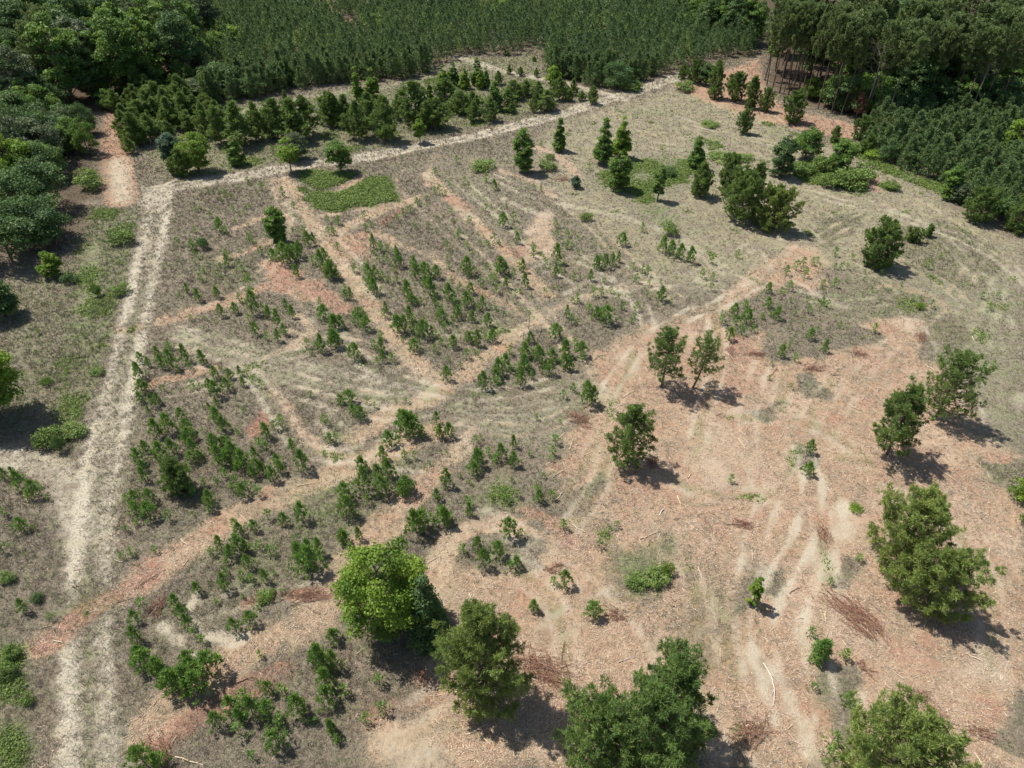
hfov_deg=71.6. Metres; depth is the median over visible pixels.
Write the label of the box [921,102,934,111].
planted pine
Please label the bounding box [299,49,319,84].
planted pine
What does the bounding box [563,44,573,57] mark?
planted pine
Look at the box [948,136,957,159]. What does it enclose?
planted pine
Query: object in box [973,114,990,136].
planted pine
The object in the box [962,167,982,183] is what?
planted pine
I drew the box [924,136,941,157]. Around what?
planted pine
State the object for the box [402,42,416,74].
planted pine
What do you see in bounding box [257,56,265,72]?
planted pine
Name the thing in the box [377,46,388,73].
planted pine
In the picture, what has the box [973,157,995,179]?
planted pine
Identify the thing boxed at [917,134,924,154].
planted pine
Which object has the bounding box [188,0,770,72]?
plantation pines
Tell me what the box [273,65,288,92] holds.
planted pine
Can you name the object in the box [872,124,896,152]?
planted pine
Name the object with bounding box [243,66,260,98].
planted pine
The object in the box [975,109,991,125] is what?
planted pine
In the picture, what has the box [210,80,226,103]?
planted pine
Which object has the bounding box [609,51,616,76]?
planted pine
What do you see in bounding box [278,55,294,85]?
planted pine
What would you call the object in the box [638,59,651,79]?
planted pine
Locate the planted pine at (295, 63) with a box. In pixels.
[289,56,304,83]
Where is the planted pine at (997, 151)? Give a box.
[979,144,1003,176]
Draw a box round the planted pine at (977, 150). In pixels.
[970,145,981,167]
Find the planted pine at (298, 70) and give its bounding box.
[293,64,306,87]
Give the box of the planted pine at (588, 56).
[583,52,592,73]
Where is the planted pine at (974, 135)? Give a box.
[956,128,980,151]
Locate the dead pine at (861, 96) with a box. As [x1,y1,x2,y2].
[853,91,867,118]
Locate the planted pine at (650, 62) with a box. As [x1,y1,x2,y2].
[645,55,658,75]
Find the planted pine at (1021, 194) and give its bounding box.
[1014,187,1023,205]
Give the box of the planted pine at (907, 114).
[898,112,911,138]
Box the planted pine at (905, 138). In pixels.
[898,133,908,153]
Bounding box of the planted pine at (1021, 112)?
[1014,105,1023,120]
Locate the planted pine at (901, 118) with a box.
[892,114,905,143]
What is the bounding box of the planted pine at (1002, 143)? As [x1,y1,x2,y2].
[991,142,1003,166]
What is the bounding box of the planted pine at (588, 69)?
[581,61,594,84]
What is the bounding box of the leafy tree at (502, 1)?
[490,0,508,9]
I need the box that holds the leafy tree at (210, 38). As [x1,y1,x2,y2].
[193,31,221,61]
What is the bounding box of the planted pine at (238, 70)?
[233,66,244,77]
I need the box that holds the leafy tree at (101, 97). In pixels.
[93,88,116,107]
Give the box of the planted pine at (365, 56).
[360,52,374,79]
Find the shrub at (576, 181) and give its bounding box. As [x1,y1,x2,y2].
[570,175,580,187]
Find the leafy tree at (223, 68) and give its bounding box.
[193,60,237,91]
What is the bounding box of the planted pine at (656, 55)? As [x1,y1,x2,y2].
[647,51,661,75]
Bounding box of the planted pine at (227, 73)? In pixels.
[224,70,241,97]
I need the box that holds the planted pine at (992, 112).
[989,108,994,121]
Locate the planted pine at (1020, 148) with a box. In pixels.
[1001,144,1023,164]
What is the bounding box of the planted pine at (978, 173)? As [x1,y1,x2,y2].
[968,171,983,196]
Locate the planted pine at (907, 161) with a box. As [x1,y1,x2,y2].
[902,139,919,168]
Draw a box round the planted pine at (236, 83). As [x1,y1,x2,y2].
[230,78,244,97]
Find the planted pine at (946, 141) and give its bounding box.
[927,133,952,168]
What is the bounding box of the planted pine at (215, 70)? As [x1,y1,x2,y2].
[213,66,216,79]
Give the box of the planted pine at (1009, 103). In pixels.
[1001,96,1014,111]
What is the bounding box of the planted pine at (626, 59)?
[623,53,628,65]
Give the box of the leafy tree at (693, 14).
[674,11,696,25]
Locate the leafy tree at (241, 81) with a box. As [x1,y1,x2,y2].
[237,71,266,96]
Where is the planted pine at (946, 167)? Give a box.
[936,160,950,182]
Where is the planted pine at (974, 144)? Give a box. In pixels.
[957,139,982,161]
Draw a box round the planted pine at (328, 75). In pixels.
[322,57,333,83]
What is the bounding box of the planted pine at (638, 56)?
[632,47,642,79]
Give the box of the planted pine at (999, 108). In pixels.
[991,106,1002,120]
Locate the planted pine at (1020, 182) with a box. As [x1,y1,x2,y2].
[1002,174,1023,200]
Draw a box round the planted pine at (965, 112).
[957,108,973,136]
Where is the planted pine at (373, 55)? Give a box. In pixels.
[368,49,383,74]
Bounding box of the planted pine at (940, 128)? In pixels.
[932,117,947,139]
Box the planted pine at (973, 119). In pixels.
[963,112,976,135]
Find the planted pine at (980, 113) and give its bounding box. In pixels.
[974,99,991,122]
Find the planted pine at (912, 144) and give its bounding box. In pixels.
[897,135,918,170]
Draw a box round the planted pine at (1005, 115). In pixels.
[989,110,1011,133]
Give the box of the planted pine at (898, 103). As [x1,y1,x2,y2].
[894,100,902,118]
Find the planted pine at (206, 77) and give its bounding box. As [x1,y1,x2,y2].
[199,68,221,104]
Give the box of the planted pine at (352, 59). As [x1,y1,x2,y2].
[348,54,359,74]
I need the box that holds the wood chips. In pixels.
[0,195,1023,767]
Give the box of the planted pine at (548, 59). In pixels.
[542,49,557,72]
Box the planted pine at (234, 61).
[231,55,243,76]
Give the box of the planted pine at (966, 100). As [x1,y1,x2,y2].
[953,92,972,115]
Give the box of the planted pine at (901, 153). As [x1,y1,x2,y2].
[895,143,918,163]
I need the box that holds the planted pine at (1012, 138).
[1004,131,1017,147]
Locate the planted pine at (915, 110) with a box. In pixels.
[910,104,919,129]
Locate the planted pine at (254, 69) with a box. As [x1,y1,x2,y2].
[251,64,262,88]
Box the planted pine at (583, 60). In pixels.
[575,54,587,78]
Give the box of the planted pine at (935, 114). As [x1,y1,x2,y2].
[928,108,941,123]
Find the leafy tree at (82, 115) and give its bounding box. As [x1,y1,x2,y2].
[66,100,96,132]
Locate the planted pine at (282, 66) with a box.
[278,61,290,85]
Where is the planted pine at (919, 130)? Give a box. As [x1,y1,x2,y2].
[903,127,924,146]
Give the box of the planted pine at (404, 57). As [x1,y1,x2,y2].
[396,47,415,78]
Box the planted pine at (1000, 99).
[995,94,1003,109]
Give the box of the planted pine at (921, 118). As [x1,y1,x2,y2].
[907,109,926,137]
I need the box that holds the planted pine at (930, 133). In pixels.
[920,124,935,150]
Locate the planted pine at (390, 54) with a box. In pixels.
[381,45,399,77]
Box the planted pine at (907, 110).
[902,108,911,132]
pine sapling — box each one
[0,467,9,480]
[10,469,29,490]
[12,516,28,532]
[15,598,28,613]
[23,479,42,497]
[120,741,157,767]
[125,608,142,623]
[125,624,143,643]
[126,500,139,516]
[127,647,158,675]
[128,488,141,502]
[128,643,149,666]
[129,447,146,463]
[131,361,147,379]
[133,378,147,392]
[135,351,144,361]
[135,391,145,403]
[136,458,147,470]
[136,465,148,481]
[137,499,157,523]
[138,439,149,452]
[140,381,151,391]
[141,487,156,501]
[144,356,151,365]
[144,404,150,414]
[145,655,165,676]
[146,392,158,407]
[146,417,162,438]
[146,749,172,767]
[148,440,167,461]
[151,346,159,356]
[152,660,164,677]
[153,391,160,404]
[154,353,164,367]
[154,666,187,699]
[156,412,178,433]
[160,347,179,369]
[160,676,173,688]
[162,437,180,454]
[167,593,181,609]
[170,661,193,699]
[173,603,188,615]
[175,406,187,420]
[176,418,191,430]
[176,648,194,664]
[177,343,188,362]
[177,668,212,704]
[178,426,197,438]
[179,432,190,443]
[179,612,192,628]
[182,654,196,670]
[183,282,189,294]
[184,450,199,464]
[185,437,200,452]
[190,647,225,686]
[191,581,202,594]
[192,449,206,461]
[193,288,202,300]
[196,348,207,363]
[201,488,216,500]
[203,377,209,389]
[203,496,215,511]
[205,430,220,454]
[205,710,227,733]
[207,380,224,396]
[207,405,222,421]
[209,365,219,379]
[209,444,224,466]
[211,285,222,297]
[212,396,219,405]
[213,216,224,231]
[213,534,224,550]
[215,303,226,316]
[215,415,231,433]
[216,435,233,449]
[216,571,229,592]
[217,449,232,467]
[220,376,233,389]
[221,693,239,714]
[222,252,230,265]
[222,543,235,561]
[223,439,236,459]
[225,368,234,378]
[225,616,242,634]
[229,301,238,313]
[229,533,247,552]
[231,458,243,471]
[231,705,246,723]
[233,447,250,472]
[233,521,245,534]
[233,693,264,721]
[234,482,248,498]
[236,365,242,374]
[239,376,246,386]
[239,538,248,553]
[240,553,254,569]
[240,609,257,629]
[245,288,262,312]
[247,465,256,478]
[248,322,259,335]
[248,518,259,533]
[249,445,259,457]
[250,457,266,475]
[256,697,280,725]
[258,460,264,472]
[259,422,271,439]
[259,567,268,581]
[259,679,276,695]
[261,726,291,755]
[264,305,271,318]
[264,464,277,481]
[267,247,278,259]
[270,453,284,462]
[271,307,280,324]
[273,240,291,264]
[274,327,281,340]
[274,459,285,472]
[277,512,290,525]
[279,323,287,334]
[282,298,287,309]
[282,691,307,721]
[283,244,296,261]
[286,304,295,318]
[287,437,296,452]
[290,540,306,564]
[291,263,299,276]
[292,242,302,258]
[292,449,309,471]
[293,500,310,522]
[293,542,328,579]
[295,239,302,255]
[301,231,312,245]
[302,538,311,545]
[306,641,329,674]
[307,651,324,669]
[310,232,315,243]
[313,332,325,352]
[313,536,323,553]
[314,247,323,267]
[314,683,337,711]
[315,303,329,319]
[315,665,332,684]
[320,247,330,261]
[322,262,335,276]
[323,258,337,278]
[323,647,339,671]
[324,718,336,736]
[325,627,340,645]
[325,719,337,735]
[326,328,339,347]
[327,330,343,346]
[328,313,338,328]
[328,313,340,327]
[334,314,344,327]
[335,480,356,501]
[335,494,357,518]
[335,529,349,546]
[338,527,347,542]
[340,389,357,404]
[346,341,361,360]
[347,286,352,299]
[347,403,357,414]
[351,463,373,494]
[353,405,368,421]
[354,455,370,470]
[354,525,362,541]
[358,314,371,331]
[362,262,373,276]
[365,274,369,285]
[366,275,382,293]
[369,233,375,248]
[369,462,382,481]
[370,264,379,277]
[371,473,393,498]
[375,445,388,459]
[376,336,385,350]
[378,457,397,480]
[379,348,386,361]
[380,430,396,447]
[383,300,388,309]
[389,313,403,332]
[392,248,403,265]
[393,408,416,439]
[396,408,404,420]
[398,313,409,329]
[400,474,411,492]
[402,278,413,298]
[402,409,422,436]
[403,507,424,536]
[404,292,416,304]
[405,305,412,319]
[407,337,422,352]
[408,255,417,266]
[409,320,415,333]
[410,262,419,279]
[412,507,435,532]
[414,318,430,338]
[418,260,430,275]
[418,424,426,438]
[423,274,437,296]
[430,263,441,277]
[432,293,437,304]
[432,410,438,423]
[432,504,454,526]
[433,488,443,501]
[434,307,447,322]
[435,423,444,437]
[439,365,452,380]
[439,466,451,487]
[441,282,456,300]
[441,509,452,525]
[442,421,454,437]
[447,334,457,348]
[452,304,462,318]
[459,256,474,274]
[461,290,471,307]
[463,331,472,343]
[464,460,481,475]
[465,501,473,515]
[466,281,476,293]
[467,310,475,321]
[470,446,485,466]
[471,535,484,550]
[473,329,481,345]
[474,548,492,569]
[476,370,488,389]
[479,295,485,308]
[481,311,492,326]
[487,328,497,340]
[489,368,502,383]
[489,539,504,560]
[491,179,498,189]
[493,357,503,375]
[493,442,509,461]
[494,255,507,273]
[497,211,509,228]
[499,516,517,539]
[500,261,508,272]
[500,353,510,368]
[503,276,508,288]
[508,450,519,466]
[510,434,517,446]
[511,555,522,569]
[513,231,520,242]
[514,364,526,385]
[518,352,528,370]
[519,258,525,272]
[519,341,530,356]
[520,272,529,287]
[525,331,534,343]
[527,598,539,612]
[532,344,546,364]
[533,488,544,502]
[542,358,555,376]
[546,347,558,361]
[548,322,562,338]
[550,265,559,276]
[551,242,561,261]
[557,568,574,590]
[558,351,566,368]
[559,338,570,356]
[564,304,569,317]
[565,354,574,370]
[573,340,589,357]
[578,379,596,405]
[582,598,604,621]
[588,269,594,279]
[589,385,599,400]
[591,255,601,268]
[592,305,600,318]
[599,303,617,323]
[602,253,610,268]
[609,251,615,264]
[616,231,629,245]
[616,250,621,261]
[655,285,667,302]
[657,235,668,251]
[666,239,676,255]
[675,243,685,258]
[685,245,696,261]
[724,327,734,341]
[728,303,740,315]
[740,308,754,324]
[763,296,772,308]
[764,281,772,293]
[770,306,782,320]
[776,343,786,357]
[797,461,814,475]
[804,327,815,338]
[804,438,817,454]
[821,338,829,351]
[839,690,853,706]
[864,709,877,722]
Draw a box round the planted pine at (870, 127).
[861,125,872,139]
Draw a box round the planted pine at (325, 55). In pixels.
[320,49,335,77]
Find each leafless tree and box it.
[861,37,891,116]
[974,44,1007,101]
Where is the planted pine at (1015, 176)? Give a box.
[1000,171,1023,197]
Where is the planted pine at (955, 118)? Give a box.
[946,110,962,142]
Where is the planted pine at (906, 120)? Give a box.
[889,118,910,144]
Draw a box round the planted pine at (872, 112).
[869,109,877,127]
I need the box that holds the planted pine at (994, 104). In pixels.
[989,101,997,111]
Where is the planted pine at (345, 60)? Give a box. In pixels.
[338,53,357,80]
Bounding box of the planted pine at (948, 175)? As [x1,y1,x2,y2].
[938,166,957,185]
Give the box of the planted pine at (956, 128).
[944,122,964,147]
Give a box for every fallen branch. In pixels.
[134,569,165,587]
[175,756,202,765]
[763,662,774,705]
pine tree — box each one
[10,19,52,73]
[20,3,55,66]
[22,1,45,24]
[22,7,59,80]
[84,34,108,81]
[102,88,121,110]
[110,109,127,138]
[114,74,130,93]
[115,103,125,123]
[118,0,129,12]
[118,111,152,146]
[119,82,138,103]
[120,136,136,153]
[122,103,131,112]
[123,99,154,117]
[126,65,141,87]
[129,91,136,104]
[129,126,144,141]
[131,0,149,33]
[134,112,142,124]
[135,88,153,116]
[136,74,154,88]
[136,79,170,105]
[139,113,162,141]
[142,97,161,121]
[143,63,164,83]
[144,110,157,131]
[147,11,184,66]
[153,87,175,111]
[154,79,165,88]
[154,452,193,498]
[155,103,181,124]
[156,95,181,125]
[160,119,177,136]
[164,73,171,88]
[165,58,190,81]
[165,158,180,174]
[166,147,191,177]
[167,73,193,94]
[168,84,180,99]
[169,95,185,111]
[171,90,193,118]
[178,110,196,131]
[181,86,200,101]
[182,62,197,79]
[183,94,207,115]
[189,101,214,135]
[195,71,215,99]
[203,95,214,109]
[205,104,227,142]
[206,100,225,126]
[218,100,258,145]
[223,104,246,116]
[243,101,265,139]
[258,97,290,138]
[273,96,310,137]
[281,89,286,114]
[292,94,327,133]
[314,90,342,126]
[316,90,346,124]
[328,93,346,126]
[337,93,351,122]
[338,99,373,138]
[357,91,375,125]
[369,94,397,140]
[388,93,404,118]
[397,80,429,124]
[410,99,443,130]
[419,95,455,128]
[425,78,456,100]
[431,597,536,723]
[446,94,458,109]
[447,90,470,114]
[461,90,483,110]
[465,100,482,120]
[481,96,498,120]
[494,70,503,83]
[499,88,517,105]
[502,79,521,98]
[505,101,515,112]
[506,64,512,73]
[516,67,525,75]
[516,79,535,95]
[529,95,539,111]
[530,81,544,99]
[533,67,538,75]
[536,89,558,110]
[549,76,569,99]
[550,674,645,767]
[564,87,573,100]
[570,78,579,93]
[577,91,587,100]
[587,85,598,103]
[593,667,712,767]
[603,402,658,469]
[632,634,719,766]
[646,326,687,386]
[678,63,689,79]
[685,58,706,83]
[686,328,725,387]
[690,158,715,195]
[706,59,725,99]
[717,151,745,193]
[719,162,768,222]
[724,70,748,100]
[726,74,734,88]
[735,107,755,133]
[744,75,762,107]
[750,181,807,233]
[754,162,768,188]
[758,87,776,111]
[763,0,792,74]
[766,0,788,84]
[766,0,793,71]
[772,0,799,90]
[779,0,810,92]
[782,87,808,123]
[783,1,800,77]
[783,8,806,94]
[788,0,813,86]
[788,1,818,94]
[791,0,823,94]
[798,1,831,89]
[799,0,824,84]
[803,37,820,86]
[806,0,836,64]
[806,11,836,102]
[807,637,836,667]
[813,7,835,85]
[817,2,850,90]
[817,8,850,108]
[819,681,982,767]
[823,1,856,82]
[823,13,857,108]
[824,0,856,86]
[830,0,859,69]
[830,125,841,142]
[831,14,869,112]
[832,9,869,97]
[840,25,873,114]
[849,9,875,75]
[851,114,881,140]
[852,1,882,74]
[857,0,866,10]
[858,7,886,77]
[859,132,876,151]
[861,214,908,269]
[862,8,888,69]
[864,0,896,68]
[866,20,905,114]
[867,479,967,590]
[870,18,898,72]
[871,375,936,456]
[872,0,900,60]
[875,31,905,115]
[883,536,1006,624]
[890,16,919,61]
[890,27,930,102]
[896,0,930,23]
[904,13,936,74]
[905,226,925,243]
[906,19,941,106]
[913,0,944,27]
[922,20,948,55]
[924,223,935,237]
[925,343,997,420]
[928,24,950,65]
[929,22,966,94]
[930,11,945,21]
[932,17,964,75]
[939,0,966,19]
[940,10,973,73]
[948,29,965,74]
[953,20,992,98]
[955,15,989,84]
[956,24,998,93]
[961,185,1008,222]
[962,0,994,17]
[968,0,1002,63]
[969,24,1005,93]
[974,26,1013,96]
[981,1,1011,24]
[985,7,1023,77]
[986,21,1022,97]
[987,43,1018,80]
[992,5,1023,38]
[997,0,1018,25]
[1003,0,1023,8]
[1004,197,1023,235]
[1005,22,1023,89]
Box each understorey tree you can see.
[803,76,826,98]
[817,74,855,105]
[826,73,875,111]
[847,71,896,113]
[866,80,902,109]
[878,76,923,108]
[894,81,936,107]
[920,73,960,108]
[936,86,972,108]
[951,70,994,105]
[971,75,1013,105]
[991,75,1023,107]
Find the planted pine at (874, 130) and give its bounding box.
[862,126,879,147]
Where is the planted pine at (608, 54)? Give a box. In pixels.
[599,48,613,80]
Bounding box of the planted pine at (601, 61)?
[595,58,606,83]
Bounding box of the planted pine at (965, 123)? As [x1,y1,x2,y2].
[955,115,970,143]
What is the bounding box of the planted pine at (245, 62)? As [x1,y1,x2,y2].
[239,59,250,77]
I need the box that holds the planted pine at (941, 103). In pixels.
[936,98,945,112]
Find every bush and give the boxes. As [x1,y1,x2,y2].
[0,569,17,583]
[0,641,21,661]
[0,659,17,682]
[17,690,34,706]
[28,424,64,450]
[28,591,44,603]
[39,376,52,384]
[49,435,66,452]
[59,271,78,283]
[59,420,88,438]
[70,167,97,176]
[71,168,105,190]
[88,283,101,295]
[88,366,104,377]
[107,227,136,245]
[110,281,130,297]
[193,237,210,247]
[255,588,274,606]
[351,305,366,316]
[395,477,415,498]
[469,158,495,172]
[538,158,557,169]
[545,153,554,159]
[579,212,593,220]
[624,570,649,592]
[643,563,671,589]
[659,166,677,175]
[661,559,676,575]
[663,222,679,235]
[673,79,695,91]
[701,119,719,127]
[706,149,732,163]
[739,153,754,161]
[793,161,816,173]
[810,153,831,169]
[818,172,840,185]
[831,166,873,189]
[848,501,865,513]
[852,161,878,181]
[853,142,866,152]
[864,148,880,158]
[883,179,901,189]
[915,301,927,309]
[1007,475,1023,501]
[1016,513,1023,522]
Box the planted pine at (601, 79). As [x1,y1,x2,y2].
[597,72,604,87]
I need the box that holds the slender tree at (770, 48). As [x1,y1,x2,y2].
[764,24,777,80]
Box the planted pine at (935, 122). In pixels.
[925,119,939,131]
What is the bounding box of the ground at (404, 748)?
[0,0,1023,767]
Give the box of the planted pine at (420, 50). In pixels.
[413,43,430,72]
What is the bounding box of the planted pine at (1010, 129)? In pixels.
[1003,125,1014,143]
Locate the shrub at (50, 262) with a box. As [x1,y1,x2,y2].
[35,251,62,277]
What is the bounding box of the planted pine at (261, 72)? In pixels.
[257,65,271,93]
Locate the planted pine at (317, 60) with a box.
[310,54,326,85]
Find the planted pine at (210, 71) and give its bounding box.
[207,67,222,103]
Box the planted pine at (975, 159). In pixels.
[962,153,982,176]
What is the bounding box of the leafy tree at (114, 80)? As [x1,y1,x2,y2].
[108,71,122,87]
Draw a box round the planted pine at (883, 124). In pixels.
[874,120,887,144]
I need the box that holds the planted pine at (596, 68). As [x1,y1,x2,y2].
[589,61,600,85]
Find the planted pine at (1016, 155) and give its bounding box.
[1004,152,1023,166]
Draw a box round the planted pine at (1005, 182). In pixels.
[995,170,1011,199]
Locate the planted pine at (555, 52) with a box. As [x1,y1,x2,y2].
[548,43,561,73]
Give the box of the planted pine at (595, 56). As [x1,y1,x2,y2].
[591,51,600,67]
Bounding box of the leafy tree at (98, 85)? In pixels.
[84,73,113,96]
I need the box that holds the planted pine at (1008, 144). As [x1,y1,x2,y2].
[996,140,1012,164]
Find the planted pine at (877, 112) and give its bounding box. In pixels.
[874,93,892,119]
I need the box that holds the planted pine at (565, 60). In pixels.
[558,54,573,77]
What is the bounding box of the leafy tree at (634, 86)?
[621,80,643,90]
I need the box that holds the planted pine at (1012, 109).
[1007,104,1017,128]
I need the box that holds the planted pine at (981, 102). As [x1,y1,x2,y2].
[976,98,987,110]
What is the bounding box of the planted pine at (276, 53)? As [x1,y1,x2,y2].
[272,47,280,61]
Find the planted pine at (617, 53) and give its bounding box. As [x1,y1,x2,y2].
[615,50,620,61]
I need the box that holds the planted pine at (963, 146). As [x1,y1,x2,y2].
[949,138,969,168]
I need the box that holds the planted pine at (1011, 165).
[990,159,1018,192]
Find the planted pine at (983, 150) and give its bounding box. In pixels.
[978,143,987,169]
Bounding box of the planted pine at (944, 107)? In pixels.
[939,105,946,117]
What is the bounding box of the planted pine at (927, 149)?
[910,143,933,176]
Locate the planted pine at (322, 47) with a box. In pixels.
[319,44,334,74]
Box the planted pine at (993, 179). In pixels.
[985,165,1004,189]
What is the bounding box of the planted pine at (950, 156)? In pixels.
[933,152,954,174]
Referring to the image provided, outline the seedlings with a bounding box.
[0,96,1001,762]
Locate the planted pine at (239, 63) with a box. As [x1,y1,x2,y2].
[233,59,243,71]
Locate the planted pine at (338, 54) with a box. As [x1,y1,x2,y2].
[334,50,344,80]
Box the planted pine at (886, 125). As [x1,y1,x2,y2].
[876,123,888,144]
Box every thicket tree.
[0,58,27,78]
[0,86,25,109]
[0,88,45,126]
[0,100,36,153]
[0,113,35,154]
[0,133,31,168]
[0,164,62,221]
[0,166,43,196]
[0,191,74,247]
[0,206,42,262]
[3,140,37,163]
[3,155,68,199]
[6,77,47,103]
[11,141,66,178]
[16,116,66,148]
[20,84,60,111]
[23,107,69,131]
[24,139,68,179]
[31,74,72,105]
[37,94,64,113]
[37,107,62,124]
[49,102,81,128]
[53,107,78,128]
[57,129,76,153]
[844,71,876,95]
[993,63,1023,79]
[996,75,1017,101]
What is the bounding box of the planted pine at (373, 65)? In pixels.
[364,58,381,78]
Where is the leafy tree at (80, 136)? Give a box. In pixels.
[66,116,101,154]
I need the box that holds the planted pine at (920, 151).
[908,146,923,165]
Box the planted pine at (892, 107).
[879,103,895,122]
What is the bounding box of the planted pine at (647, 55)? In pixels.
[643,52,650,68]
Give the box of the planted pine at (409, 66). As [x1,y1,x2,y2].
[403,56,416,76]
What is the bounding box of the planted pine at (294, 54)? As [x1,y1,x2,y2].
[291,51,305,74]
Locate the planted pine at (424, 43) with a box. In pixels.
[419,41,431,72]
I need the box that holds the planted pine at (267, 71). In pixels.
[262,67,275,94]
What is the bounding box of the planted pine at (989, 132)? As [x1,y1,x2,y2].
[983,129,993,138]
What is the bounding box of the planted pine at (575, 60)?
[570,53,581,80]
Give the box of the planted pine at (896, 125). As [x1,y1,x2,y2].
[880,120,899,145]
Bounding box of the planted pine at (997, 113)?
[989,111,1008,130]
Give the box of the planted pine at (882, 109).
[875,95,890,123]
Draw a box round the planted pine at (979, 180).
[961,175,989,204]
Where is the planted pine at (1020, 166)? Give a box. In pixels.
[1012,160,1023,175]
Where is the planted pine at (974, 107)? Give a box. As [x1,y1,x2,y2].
[970,103,978,122]
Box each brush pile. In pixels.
[142,590,168,618]
[143,729,174,767]
[270,583,333,613]
[409,660,428,688]
[514,640,587,709]
[543,561,566,575]
[557,176,569,180]
[562,407,595,431]
[602,603,629,622]
[648,453,658,471]
[719,710,775,757]
[725,345,736,357]
[733,516,760,529]
[744,348,769,359]
[802,359,829,372]
[810,582,900,652]
[813,520,833,544]
[850,345,869,359]
[854,659,878,679]
[907,685,950,716]
[912,330,930,341]
[963,720,1008,745]
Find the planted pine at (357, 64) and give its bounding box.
[352,56,362,78]
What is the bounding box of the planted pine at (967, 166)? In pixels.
[959,159,971,179]
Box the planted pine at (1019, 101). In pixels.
[1015,94,1023,105]
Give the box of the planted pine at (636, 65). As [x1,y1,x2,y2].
[630,58,640,79]
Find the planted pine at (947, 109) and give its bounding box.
[938,105,954,117]
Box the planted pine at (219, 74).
[215,70,226,96]
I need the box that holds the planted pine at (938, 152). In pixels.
[918,143,948,177]
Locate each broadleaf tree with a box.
[0,0,25,34]
[0,26,18,59]
[0,43,39,89]
[0,280,20,317]
[0,348,27,418]
[2,40,20,67]
[13,0,48,11]
[15,22,55,83]
[20,9,94,102]
[39,14,64,29]
[42,2,55,15]
[44,0,94,40]
[46,15,97,87]
[63,1,102,67]
[63,45,104,100]
[78,7,140,86]
[87,0,119,17]
[91,30,113,68]
[92,1,135,58]
[110,7,128,60]
[115,13,165,75]
[120,7,155,52]
[121,1,133,11]
[126,0,167,74]
[126,32,155,70]
[144,0,196,32]
[150,10,200,67]
[156,132,182,160]
[165,0,204,70]
[173,5,204,35]
[173,131,212,171]
[191,0,222,28]
[225,135,246,164]
[261,205,286,244]
[274,136,299,171]
[280,131,309,158]
[322,139,352,171]
[329,534,431,645]
[351,66,364,100]
[363,67,379,98]
[410,118,426,142]
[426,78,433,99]
[434,65,449,86]
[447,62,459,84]
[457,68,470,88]
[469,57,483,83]
[475,68,484,88]
[483,68,490,86]
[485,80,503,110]
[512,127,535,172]
[544,65,562,87]
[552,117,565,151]
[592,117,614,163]
[607,151,632,192]
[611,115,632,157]
[652,164,667,200]
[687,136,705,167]
[689,0,700,12]
[692,0,715,15]
[698,0,724,23]
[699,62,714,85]
[711,0,731,37]
[723,0,759,32]
[742,0,767,36]
[765,20,788,42]
[768,134,801,176]
[793,36,837,78]
[794,126,824,159]
[824,139,856,173]
[829,49,862,79]
[861,52,879,69]
[862,55,880,85]
[865,46,882,82]
[873,56,904,82]
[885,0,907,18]
[885,66,899,78]
[890,55,939,102]
[914,71,941,101]
[929,56,956,92]
[934,47,967,84]
[940,162,966,199]
[950,74,973,101]
[951,182,973,202]
[988,57,1008,77]
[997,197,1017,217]
[1005,51,1023,77]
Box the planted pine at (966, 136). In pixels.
[952,134,969,155]
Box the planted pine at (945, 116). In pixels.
[934,114,948,133]
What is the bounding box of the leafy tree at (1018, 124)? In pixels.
[1003,119,1023,149]
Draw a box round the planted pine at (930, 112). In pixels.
[920,110,933,123]
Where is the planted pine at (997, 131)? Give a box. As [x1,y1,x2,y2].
[991,125,1006,143]
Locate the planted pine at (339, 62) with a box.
[332,55,348,82]
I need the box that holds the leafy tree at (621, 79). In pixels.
[603,58,634,87]
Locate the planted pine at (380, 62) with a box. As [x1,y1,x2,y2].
[375,57,387,77]
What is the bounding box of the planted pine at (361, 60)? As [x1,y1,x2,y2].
[358,56,369,77]
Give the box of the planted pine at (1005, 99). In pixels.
[999,94,1007,111]
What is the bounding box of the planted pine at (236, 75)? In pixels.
[233,72,240,92]
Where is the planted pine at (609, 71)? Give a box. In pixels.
[603,66,614,87]
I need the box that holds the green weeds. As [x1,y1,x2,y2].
[0,77,1016,767]
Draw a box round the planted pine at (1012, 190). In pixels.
[1000,183,1018,199]
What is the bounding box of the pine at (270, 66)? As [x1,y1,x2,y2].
[263,62,285,89]
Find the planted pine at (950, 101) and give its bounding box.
[940,98,955,110]
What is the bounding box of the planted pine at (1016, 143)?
[994,138,1022,168]
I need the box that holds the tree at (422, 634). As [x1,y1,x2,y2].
[404,572,451,658]
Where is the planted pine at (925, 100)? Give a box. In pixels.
[920,98,927,109]
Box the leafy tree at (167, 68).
[164,64,172,73]
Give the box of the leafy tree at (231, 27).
[207,23,245,46]
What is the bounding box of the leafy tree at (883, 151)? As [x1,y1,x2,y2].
[876,137,903,160]
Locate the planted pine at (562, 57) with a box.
[558,53,570,76]
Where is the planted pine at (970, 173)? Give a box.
[964,169,975,181]
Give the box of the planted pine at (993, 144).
[981,138,1002,166]
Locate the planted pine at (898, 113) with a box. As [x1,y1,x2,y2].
[888,105,903,123]
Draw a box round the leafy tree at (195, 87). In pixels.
[185,78,201,99]
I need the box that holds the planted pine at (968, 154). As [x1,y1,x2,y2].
[954,146,973,165]
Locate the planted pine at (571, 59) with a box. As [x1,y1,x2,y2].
[564,51,574,78]
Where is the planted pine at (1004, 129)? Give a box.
[993,121,1007,145]
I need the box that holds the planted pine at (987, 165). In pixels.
[981,157,993,186]
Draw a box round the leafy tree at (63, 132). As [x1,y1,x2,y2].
[53,116,83,151]
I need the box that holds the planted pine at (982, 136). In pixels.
[971,130,990,153]
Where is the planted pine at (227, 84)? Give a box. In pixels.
[223,75,238,101]
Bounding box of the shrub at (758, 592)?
[746,576,764,605]

